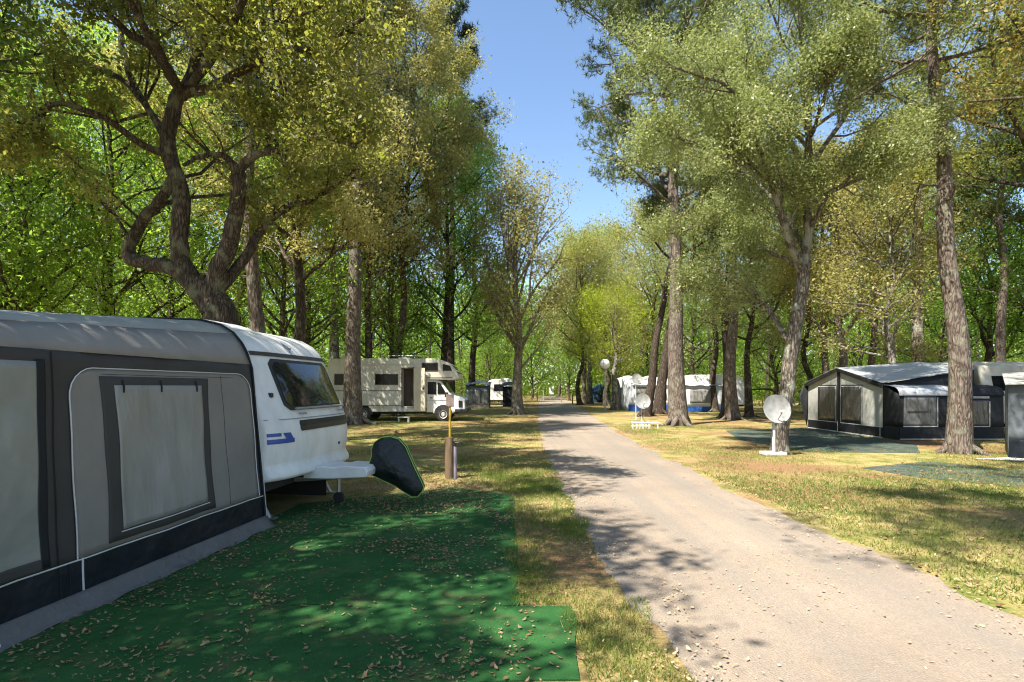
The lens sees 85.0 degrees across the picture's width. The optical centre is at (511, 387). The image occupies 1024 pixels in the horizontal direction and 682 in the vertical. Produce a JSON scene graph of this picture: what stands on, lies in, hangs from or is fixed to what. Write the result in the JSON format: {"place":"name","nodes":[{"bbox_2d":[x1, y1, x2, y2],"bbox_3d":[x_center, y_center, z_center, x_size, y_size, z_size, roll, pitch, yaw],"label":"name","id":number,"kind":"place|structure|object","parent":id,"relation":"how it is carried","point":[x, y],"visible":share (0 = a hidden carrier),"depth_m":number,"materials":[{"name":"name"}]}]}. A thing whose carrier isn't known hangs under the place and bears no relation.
{"place":"outdoors","nodes":[
{"label":"outdoors","id":0,"kind":"place"},
{"bbox_2d":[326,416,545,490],"bbox_3d":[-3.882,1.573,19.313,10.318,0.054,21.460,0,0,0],"label":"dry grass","id":1,"kind":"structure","parent":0,"point":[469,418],"depth_m":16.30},
{"bbox_2d":[344,416,556,489],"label":"grass","id":2,"kind":"structure","parent":0,"point":[402,419],"depth_m":18.69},
{"bbox_2d":[0,0,1023,388],"label":"sky","id":3,"kind":"structure","parent":0,"point":[532,48],"materials":[{"name":"blue"}]},
{"bbox_2d":[14,389,1023,681],"bbox_3d":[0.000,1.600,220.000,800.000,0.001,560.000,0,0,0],"label":"ground","id":4,"kind":"structure","parent":0,"point":[580,555],"depth_m":8.56,"materials":[{"name":"plant"}]},
{"bbox_2d":[0,30,91,313],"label":"broadleaf tree","id":5,"kind":"object","parent":4,"relation":"on","point":[68,277],"visible":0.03,"depth_m":25.27,"materials":[{"name":"green plant"}]},
{"bbox_2d":[0,1,111,314],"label":"broadleaf tree","id":6,"kind":"object","parent":4,"relation":"on","point":[19,209],"visible":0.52,"depth_m":13.92,"materials":[{"name":"green plant"}]},
{"bbox_2d":[0,0,132,118],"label":"plane tree","id":7,"kind":"object","parent":4,"relation":"on","point":[4,30],"visible":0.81,"depth_m":9.74,"materials":[{"name":"green plant"}]},
{"bbox_2d":[0,0,167,316],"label":"broadleaf tree","id":8,"kind":"object","parent":4,"relation":"on","point":[13,305],"visible":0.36,"depth_m":14.80,"materials":[{"name":"green plant"}]},
{"bbox_2d":[28,44,168,316],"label":"broadleaf tree","id":9,"kind":"object","parent":4,"relation":"on","point":[128,221],"visible":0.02,"depth_m":31.77,"materials":[{"name":"green plant"}]},
{"bbox_2d":[0,5,235,317],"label":"broadleaf tree","id":10,"kind":"object","parent":4,"relation":"on","point":[129,284],"visible":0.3,"depth_m":17.96,"materials":[{"name":"green plant"}]},
{"bbox_2d":[0,310,275,652],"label":"awning","id":11,"kind":"object","parent":4,"relation":"on","point":[137,466],"visible":1,"depth_m":4.40,"materials":[{"name":"fabric"}]},
{"bbox_2d":[65,110,219,317],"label":"broadleaf tree","id":12,"kind":"object","parent":4,"relation":"on","point":[147,242],"visible":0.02,"depth_m":45.99,"materials":[{"name":"green plant"}]},
{"bbox_2d":[70,48,275,323],"bbox_3d":[-13.092,-6.024,22.007,8.148,15.415,8.697,0,0,-42],"label":"broadleaf tree","id":13,"kind":"object","parent":4,"relation":"on","point":[213,247],"visible":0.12,"depth_m":21.48,"materials":[{"name":"green plant"}]},
{"bbox_2d":[117,63,275,326],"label":"broadleaf tree","id":14,"kind":"object","parent":4,"relation":"on","point":[193,315],"visible":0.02,"depth_m":33.12,"materials":[{"name":"green plant"}]},
{"bbox_2d":[0,0,423,324],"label":"forked oak","id":15,"kind":"object","parent":4,"relation":"on","point":[221,25],"visible":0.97,"depth_m":9.65,"materials":[{"name":"green plant"}]},
{"bbox_2d":[144,0,311,333],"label":"pine tree","id":16,"kind":"object","parent":4,"relation":"on","point":[255,309],"visible":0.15,"depth_m":14.92,"materials":[{"name":"green plant"}]},
{"bbox_2d":[98,319,375,519],"bbox_3d":[-4.970,0.351,7.843,6.347,2.499,2.260,0,0,7],"label":"caravan","id":17,"kind":"object","parent":4,"relation":"on","point":[302,418],"visible":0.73,"depth_m":7.20,"materials":[{"name":"white paint"}]},
{"bbox_2d":[268,359,343,409],"bbox_3d":[-2.770,-0.035,7.640,0.379,0.640,1.628,0,0,7],"label":"front window","id":18,"kind":"structure","parent":17,"relation":"in","point":[300,385],"depth_m":7.40,"materials":[{"name":"glass"}]},
{"bbox_2d":[369,436,424,496],"bbox_3d":[-1.567,1.070,7.527,0.774,0.819,0.365,0,0,0],"label":"hitch cover","id":19,"kind":"object","parent":17,"relation":"hanging from","point":[392,461],"visible":0.94,"depth_m":7.44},
{"bbox_2d":[98,10,384,325],"bbox_3d":[-13.409,-9.113,28.614,12.671,21.780,13.002,0,0,-25],"label":"broadleaf tree","id":20,"kind":"object","parent":4,"relation":"on","point":[240,288],"visible":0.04,"depth_m":27.18,"materials":[{"name":"green plant"}]},
{"bbox_2d":[73,0,435,342],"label":"oak tree","id":21,"kind":"object","parent":4,"relation":"on","point":[295,237],"visible":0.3,"depth_m":15.93,"materials":[{"name":"green plant"}]},
{"bbox_2d":[154,96,379,357],"bbox_3d":[-10.229,-5.914,24.256,9.111,15.291,9.333,0,0,22],"label":"broadleaf tree","id":22,"kind":"object","parent":4,"relation":"on","point":[282,328],"visible":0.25,"depth_m":24.00,"materials":[{"name":"green plant"}]},
{"bbox_2d":[0,604,579,681],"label":"ground carpet","id":23,"kind":"object","parent":4,"relation":"on","point":[382,623],"visible":0.84,"depth_m":3.45,"materials":[{"name":"carpet"}]},
{"bbox_2d":[218,189,379,368],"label":"broadleaf tree","id":24,"kind":"object","parent":4,"relation":"on","point":[309,333],"visible":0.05,"depth_m":35.84,"materials":[{"name":"green plant"}]},
{"bbox_2d":[110,487,518,605],"bbox_3d":[-1.624,1.595,6.473,3.375,0.005,4.830,0,0,0],"label":"ground carpet","id":25,"kind":"object","parent":4,"relation":"on","point":[398,583],"visible":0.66,"depth_m":5.10,"materials":[{"name":"carpet"}]},
{"bbox_2d":[0,478,588,681],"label":"fallen leaves","id":26,"kind":"object","parent":25,"relation":"on","point":[442,660],"visible":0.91,"depth_m":4.26,"materials":[{"name":"brown plant"}]},
{"bbox_2d":[209,38,475,360],"bbox_3d":[-8.885,-8.661,29.110,13.519,20.811,11.612,0,0,6],"label":"oak tree","id":27,"kind":"object","parent":4,"relation":"on","point":[334,345],"visible":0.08,"depth_m":29.12,"materials":[{"name":"green plant"}]},
{"bbox_2d":[303,0,420,425],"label":"pine tree","id":28,"kind":"object","parent":4,"relation":"on","point":[352,400],"visible":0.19,"depth_m":23.69,"materials":[{"name":"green plant"}]},
{"bbox_2d":[286,170,437,358],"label":"broadleaf tree","id":29,"kind":"object","parent":4,"relation":"on","point":[377,344],"visible":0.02,"depth_m":45.47,"materials":[{"name":"green plant"}]},
{"bbox_2d":[276,0,490,358],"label":"oak tree","id":30,"kind":"object","parent":4,"relation":"on","point":[424,72],"visible":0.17,"depth_m":29.73,"materials":[{"name":"green plant"}]},
{"bbox_2d":[326,182,448,366],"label":"broadleaf tree","id":31,"kind":"object","parent":4,"relation":"on","point":[391,333],"visible":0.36,"depth_m":32.31,"materials":[{"name":"green plant"}]},
{"bbox_2d":[327,357,470,420],"bbox_3d":[-5.340,0.062,27.002,6.560,3.071,2.451,0,0,0],"label":"motorhome","id":32,"kind":"object","parent":4,"relation":"on","point":[403,385],"visible":0.67,"depth_m":26.00,"materials":[{"name":"beige paint"}]},
{"bbox_2d":[375,374,397,384],"bbox_3d":[-5.840,-0.360,25.987,1.080,0.520,0.030,0,0,0],"label":"window","id":33,"kind":"structure","parent":32,"relation":"in","point":[380,379],"depth_m":25.97,"materials":[{"name":"black"}]},
{"bbox_2d":[414,368,424,410],"bbox_3d":[-4.296,0.110,25.871,0.560,1.980,0.065,0,0,14],"label":"door","id":34,"kind":"structure","parent":32,"relation":"in","point":[419,373],"depth_m":25.85,"materials":[{"name":"beige paint"}]},
{"bbox_2d":[311,0,517,415],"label":"oak tree","id":35,"kind":"object","parent":4,"relation":"on","point":[426,19],"visible":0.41,"depth_m":30.73,"materials":[{"name":"green plant"}]},
{"bbox_2d":[446,394,453,436],"bbox_3d":[-1.110,0.890,10.012,0.140,1.520,0.055,0,0,0],"label":"marker pole","id":36,"kind":"object","parent":4,"relation":"on","point":[449,400],"visible":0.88,"depth_m":9.98,"materials":[{"name":"metal"}]},
{"bbox_2d":[387,81,513,382],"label":"broadleaf tree","id":37,"kind":"object","parent":4,"relation":"on","point":[447,284],"visible":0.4,"depth_m":35.41,"materials":[{"name":"green plant"}]},
{"bbox_2d":[445,437,462,478],"bbox_3d":[-1.011,1.263,9.800,0.333,0.774,0.154,0,0,0],"label":"wooden post","id":38,"kind":"object","parent":4,"relation":"on","point":[450,460],"visible":0.98,"depth_m":9.74,"materials":[{"name":"brown wood"}]},
{"bbox_2d":[411,0,498,392],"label":"pine tree","id":39,"kind":"object","parent":4,"relation":"on","point":[461,35],"visible":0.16,"depth_m":39.74,"materials":[{"name":"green plant"}]},
{"bbox_2d":[412,102,534,384],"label":"broadleaf tree","id":40,"kind":"object","parent":4,"relation":"on","point":[472,361],"visible":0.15,"depth_m":43.58,"materials":[{"name":"green plant"}]},
{"bbox_2d":[464,380,491,407],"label":"awning","id":41,"kind":"object","parent":4,"relation":"on","point":[477,396],"visible":0.9,"depth_m":43.01,"materials":[{"name":"fabric"}]},
{"bbox_2d":[455,290,531,402],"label":"broadleaf tree","id":42,"kind":"object","parent":4,"relation":"on","point":[494,357],"visible":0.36,"depth_m":57.51,"materials":[{"name":"green plant"}]},
{"bbox_2d":[488,378,511,404],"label":"caravan","id":43,"kind":"object","parent":4,"relation":"on","point":[496,391],"visible":0.28,"depth_m":48.95,"materials":[{"name":"white paint"}]},
{"bbox_2d":[502,382,511,406],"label":"awning","id":44,"kind":"object","parent":4,"relation":"on","point":[507,392],"visible":0.56,"depth_m":45.52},
{"bbox_2d":[477,276,540,382],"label":"broadleaf tree","id":45,"kind":"object","parent":4,"relation":"on","point":[512,363],"visible":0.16,"depth_m":65.52,"materials":[{"name":"green plant"}]},
{"bbox_2d":[0,224,1023,401],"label":"woodland","id":46,"kind":"object","parent":4,"relation":"on","point":[564,390],"visible":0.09,"depth_m":76.69,"materials":[{"name":"green plant"}]},
{"bbox_2d":[438,131,602,414],"bbox_3d":[-0.013,-6.563,32.559,9.105,16.524,7.910,0,0,-44],"label":"sparse oak","id":47,"kind":"object","parent":4,"relation":"on","point":[496,301],"visible":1,"depth_m":32.39,"materials":[{"name":"green plant"}]},
{"bbox_2d":[506,304,560,398],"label":"broadleaf tree","id":48,"kind":"object","parent":4,"relation":"on","point":[528,365],"visible":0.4,"depth_m":77.70,"materials":[{"name":"green plant"}]},
{"bbox_2d":[526,271,578,396],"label":"broadleaf tree","id":49,"kind":"object","parent":4,"relation":"on","point":[559,392],"visible":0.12,"depth_m":91.84,"materials":[{"name":"green plant"}]},
{"bbox_2d":[545,312,594,400],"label":"broadleaf tree","id":50,"kind":"object","parent":4,"relation":"on","point":[566,370],"visible":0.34,"depth_m":65.63,"materials":[{"name":"green plant"}]},
{"bbox_2d":[457,452,697,681],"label":"grass","id":51,"kind":"structure","parent":4,"relation":"on","point":[566,525],"depth_m":5.38,"materials":[{"name":"plant"}]},
{"bbox_2d":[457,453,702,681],"bbox_3d":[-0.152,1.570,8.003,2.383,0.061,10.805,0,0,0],"label":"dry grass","id":52,"kind":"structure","parent":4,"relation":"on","point":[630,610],"depth_m":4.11,"materials":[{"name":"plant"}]},
{"bbox_2d":[522,222,638,404],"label":"oak tree","id":53,"kind":"object","parent":4,"relation":"on","point":[579,253],"visible":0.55,"depth_m":49.43,"materials":[{"name":"green plant"}]},
{"bbox_2d":[542,214,628,402],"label":"broadleaf tree","id":54,"kind":"object","parent":4,"relation":"on","point":[584,395],"visible":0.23,"depth_m":55.64,"materials":[{"name":"green plant"}]},
{"bbox_2d":[546,215,636,398],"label":"oak tree","id":55,"kind":"object","parent":4,"relation":"on","point":[581,259],"visible":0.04,"depth_m":72.46,"materials":[{"name":"green plant"}]},
{"bbox_2d":[541,226,651,403],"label":"oak tree","id":56,"kind":"object","parent":4,"relation":"on","point":[589,394],"visible":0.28,"depth_m":52.66,"materials":[{"name":"green plant"}]},
{"bbox_2d":[592,384,610,401],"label":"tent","id":57,"kind":"object","parent":4,"relation":"on","point":[597,391],"visible":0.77,"depth_m":58.00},
{"bbox_2d":[600,359,609,410],"bbox_3d":[6.333,-0.130,38.000,0.677,3.560,0.677,0,0,0],"label":"street lamp","id":58,"kind":"object","parent":4,"relation":"on","point":[604,364],"visible":1,"depth_m":37.95,"materials":[{"name":"grey plastic"}]},
{"bbox_2d":[571,281,650,409],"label":"oak","id":59,"kind":"object","parent":4,"relation":"on","point":[615,405],"visible":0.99,"depth_m":38.72,"materials":[{"name":"green plant"}]},
{"bbox_2d":[555,270,668,406],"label":"lime green tree","id":60,"kind":"object","parent":4,"relation":"on","point":[591,301],"visible":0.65,"depth_m":45.36,"materials":[{"name":"green plant"}]},
{"bbox_2d":[635,393,649,424],"bbox_3d":[5.280,0.928,22.590,0.629,1.344,0.566,0,0,0],"label":"satellite dish","id":61,"kind":"object","parent":4,"relation":"on","point":[642,400],"visible":0.99,"depth_m":22.59,"materials":[{"name":"white metal"}]},
{"bbox_2d":[622,378,667,410],"bbox_3d":[9.275,0.482,38.299,3.050,2.235,2.302,0,0,0],"label":"awning","id":62,"kind":"object","parent":4,"relation":"on","point":[628,396],"visible":0.35,"depth_m":37.29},
{"bbox_2d":[269,324,1023,410],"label":"undergrowth","id":63,"kind":"object","parent":4,"relation":"on","point":[800,379],"visible":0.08,"depth_m":56.97,"materials":[{"name":"plant"}]},
{"bbox_2d":[592,193,704,376],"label":"oak tree","id":64,"kind":"object","parent":4,"relation":"on","point":[628,259],"visible":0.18,"depth_m":61.65,"materials":[{"name":"green plant"}]},
{"bbox_2d":[599,208,699,366],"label":"oak tree","id":65,"kind":"object","parent":4,"relation":"on","point":[653,301],"visible":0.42,"depth_m":47.36,"materials":[{"name":"green plant"}]},
{"bbox_2d":[554,0,786,426],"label":"pine tree","id":66,"kind":"object","parent":4,"relation":"on","point":[677,409],"visible":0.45,"depth_m":22.98,"materials":[{"name":"green plant"}]},
{"bbox_2d":[614,146,726,416],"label":"leaning tree","id":67,"kind":"object","parent":4,"relation":"on","point":[650,390],"visible":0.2,"depth_m":30.55,"materials":[{"name":"green plant"}]},
{"bbox_2d":[344,418,1023,614],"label":"leaf litter","id":68,"kind":"object","parent":4,"relation":"on","point":[997,604],"visible":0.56,"depth_m":9.42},
{"bbox_2d":[632,157,738,414],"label":"leaning tree","id":69,"kind":"object","parent":4,"relation":"on","point":[659,405],"visible":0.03,"depth_m":32.90,"materials":[{"name":"green plant"}]},
{"bbox_2d":[632,229,757,377],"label":"broadleaf tree","id":70,"kind":"object","parent":4,"relation":"on","point":[692,368],"visible":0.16,"depth_m":45.83,"materials":[{"name":"green plant"}]},
{"bbox_2d":[685,383,722,411],"bbox_3d":[12.350,0.472,37.174,2.822,2.255,2.452,0,0,0],"label":"awning","id":71,"kind":"object","parent":4,"relation":"on","point":[698,396],"visible":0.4,"depth_m":36.03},
{"bbox_2d":[688,388,710,404],"bbox_3d":[12.205,0.615,36.033,1.690,1.130,0.109,0,0,0],"label":"window frame","id":72,"kind":"structure","parent":71,"relation":"in","point":[696,396],"depth_m":36.02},
{"bbox_2d":[620,117,791,411],"bbox_3d":[12.673,-7.669,36.191,11.437,18.806,9.422,0,0,31],"label":"broadleaf tree","id":73,"kind":"object","parent":4,"relation":"on","point":[714,406],"visible":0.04,"depth_m":35.97,"materials":[{"name":"green plant"}]},
{"bbox_2d":[685,374,743,406],"bbox_3d":[13.251,0.365,37.312,4.437,2.470,2.115,0,0,4],"label":"caravan","id":74,"kind":"object","parent":4,"relation":"on","point":[703,379],"visible":0.26,"depth_m":36.25,"materials":[{"name":"white paint"}]},
{"bbox_2d":[691,75,766,418],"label":"pine tree","id":75,"kind":"object","parent":4,"relation":"on","point":[724,341],"visible":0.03,"depth_m":28.38,"materials":[{"name":"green plant"}]},
{"bbox_2d":[684,52,798,420],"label":"pine tree","id":76,"kind":"object","parent":4,"relation":"on","point":[732,412],"visible":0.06,"depth_m":27.26,"materials":[{"name":"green plant"}]},
{"bbox_2d":[683,114,821,416],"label":"broadleaf tree","id":77,"kind":"object","parent":4,"relation":"on","point":[748,399],"visible":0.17,"depth_m":29.79,"materials":[{"name":"green plant"}]},
{"bbox_2d":[711,227,836,394],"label":"broadleaf tree","id":78,"kind":"object","parent":4,"relation":"on","point":[775,381],"visible":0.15,"depth_m":41.59,"materials":[{"name":"green plant"}]},
{"bbox_2d":[759,395,790,455],"bbox_3d":[6.139,0.888,12.998,0.670,1.425,0.619,0,0,0],"label":"satellite dish","id":79,"kind":"object","parent":4,"relation":"on","point":[777,408],"visible":1,"depth_m":12.97,"materials":[{"name":"white metal"}]},
{"bbox_2d":[533,421,1023,681],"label":"leaf litter","id":80,"kind":"object","parent":4,"relation":"on","point":[724,655],"visible":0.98,"depth_m":4.57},
{"bbox_2d":[742,203,829,402],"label":"broadleaf tree","id":81,"kind":"object","parent":4,"relation":"on","point":[803,323],"visible":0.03,"depth_m":55.40,"materials":[{"name":"green plant"}]},
{"bbox_2d":[589,0,1022,451],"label":"cork oak","id":82,"kind":"object","parent":4,"relation":"on","point":[736,124],"visible":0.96,"depth_m":12.94,"materials":[{"name":"green plant"}]},
{"bbox_2d":[734,191,884,412],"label":"oak tree","id":83,"kind":"object","parent":4,"relation":"on","point":[807,370],"visible":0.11,"depth_m":33.80,"materials":[{"name":"green plant"}]},
{"bbox_2d":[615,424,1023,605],"bbox_3d":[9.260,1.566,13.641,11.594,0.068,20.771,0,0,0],"label":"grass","id":84,"kind":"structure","parent":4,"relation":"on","point":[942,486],"depth_m":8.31,"materials":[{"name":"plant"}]},
{"bbox_2d":[727,427,919,452],"bbox_3d":[9.288,1.595,17.799,4.798,0.005,8.580,0,0,0],"label":"ground carpet","id":85,"kind":"object","parent":4,"relation":"on","point":[820,439],"visible":0.87,"depth_m":16.34,"materials":[{"name":"carpet"}]},
{"bbox_2d":[776,136,877,373],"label":"pine tree","id":86,"kind":"object","parent":4,"relation":"on","point":[825,369],"visible":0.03,"depth_m":30.89,"materials":[{"name":"green plant"}]},
{"bbox_2d":[802,232,911,382],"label":"broadleaf tree","id":87,"kind":"object","parent":4,"relation":"on","point":[858,357],"visible":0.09,"depth_m":41.57,"materials":[{"name":"green plant"}]},
{"bbox_2d":[748,120,973,367],"bbox_3d":[15.895,-5.281,26.105,8.981,14.019,9.519,0,0,37],"label":"oak tree","id":88,"kind":"object","parent":4,"relation":"on","point":[843,360],"visible":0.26,"depth_m":26.21,"materials":[{"name":"green plant"}]},
{"bbox_2d":[823,113,913,364],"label":"pine tree","id":89,"kind":"object","parent":4,"relation":"on","point":[871,360],"visible":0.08,"depth_m":32.76,"materials":[{"name":"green plant"}]},
{"bbox_2d":[799,362,974,437],"bbox_3d":[12.870,0.348,19.700,3.201,2.503,4.641,0,0,0],"label":"awning","id":90,"kind":"object","parent":4,"relation":"on","point":[848,400],"visible":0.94,"depth_m":19.04,"materials":[{"name":"grey fabric"}]},
{"bbox_2d":[781,106,1004,366],"bbox_3d":[14.872,-4.436,22.186,6.830,12.242,7.952,0,0,33],"label":"oak tree","id":91,"kind":"object","parent":4,"relation":"on","point":[885,310],"visible":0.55,"depth_m":21.70,"materials":[{"name":"green plant"}]},
{"bbox_2d":[792,0,1023,455],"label":"pine tree","id":92,"kind":"object","parent":4,"relation":"on","point":[959,434],"visible":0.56,"depth_m":13.37,"materials":[{"name":"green plant"}]},
{"bbox_2d":[860,51,1009,361],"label":"pine tree","id":93,"kind":"object","parent":4,"relation":"on","point":[916,329],"visible":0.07,"depth_m":26.82,"materials":[{"name":"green plant"}]},
{"bbox_2d":[852,163,1022,363],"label":"broadleaf tree","id":94,"kind":"object","parent":4,"relation":"on","point":[941,321],"visible":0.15,"depth_m":35.97,"materials":[{"name":"green plant"}]},
{"bbox_2d":[857,184,1017,363],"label":"broadleaf tree","id":95,"kind":"object","parent":4,"relation":"on","point":[923,291],"visible":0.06,"depth_m":51.65,"materials":[{"name":"green plant"}]},
{"bbox_2d":[852,0,1023,197],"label":"oak tree","id":96,"kind":"object","parent":4,"relation":"on","point":[1016,124],"visible":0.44,"depth_m":18.28,"materials":[{"name":"green plant"}]},
{"bbox_2d":[862,461,1023,487],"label":"ground carpet","id":97,"kind":"object","parent":4,"relation":"on","point":[898,467],"visible":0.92,"depth_m":10.53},
{"bbox_2d":[883,385,1004,439],"bbox_3d":[13.177,0.753,17.106,3.153,1.653,0.778,0,0,0],"label":"awning annex","id":98,"kind":"object","parent":4,"relation":"on","point":[923,412],"visible":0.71,"depth_m":16.75,"materials":[{"name":"grey fabric"}]},
{"bbox_2d":[907,398,928,411],"bbox_3d":[12.160,0.540,16.735,0.660,0.440,0.016,0,0,0],"label":"film window","id":99,"kind":"structure","parent":98,"relation":"in","point":[913,404],"depth_m":16.73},
{"bbox_2d":[903,396,937,426],"bbox_3d":[12.241,0.727,16.742,1.042,0.935,0.033,0,0,0],"label":"film window","id":100,"kind":"structure","parent":98,"relation":"in","point":[911,419],"depth_m":16.74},
{"bbox_2d":[973,400,989,426],"bbox_3d":[13.921,0.787,16.742,0.802,0.815,0.033,0,0,0],"label":"film window","id":101,"kind":"structure","parent":98,"relation":"in","point":[981,408],"depth_m":16.74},
{"bbox_2d":[887,362,1023,426],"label":"caravan","id":102,"kind":"object","parent":4,"relation":"on","point":[987,373],"visible":0.12,"depth_m":17.66,"materials":[{"name":"beige paint"}]},
{"bbox_2d":[890,131,1023,362],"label":"broadleaf tree","id":103,"kind":"object","parent":4,"relation":"on","point":[988,328],"visible":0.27,"depth_m":27.74,"materials":[{"name":"green plant"}]},
{"bbox_2d":[900,0,1023,133],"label":"oak tree","id":104,"kind":"object","parent":4,"relation":"on","point":[976,100],"visible":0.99,"depth_m":11.07,"materials":[{"name":"green plant"}]},
{"bbox_2d":[927,25,1023,361],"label":"pine tree","id":105,"kind":"object","parent":4,"relation":"on","point":[997,209],"visible":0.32,"depth_m":23.83,"materials":[{"name":"green plant"}]},
{"bbox_2d":[929,72,1023,358],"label":"broadleaf tree","id":106,"kind":"object","parent":4,"relation":"on","point":[1020,264],"visible":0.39,"depth_m":24.70,"materials":[{"name":"green plant"}]},
{"bbox_2d":[1002,372,1023,457],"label":"awning","id":107,"kind":"object","parent":4,"relation":"on","point":[1014,415],"visible":0.99,"depth_m":12.55,"materials":[{"name":"fabric"}]},
{"bbox_2d":[537,396,1023,681],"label":"road","id":108,"kind":"structure","parent":0,"point":[865,642],"depth_m":4.45,"materials":[{"name":"gravel"}]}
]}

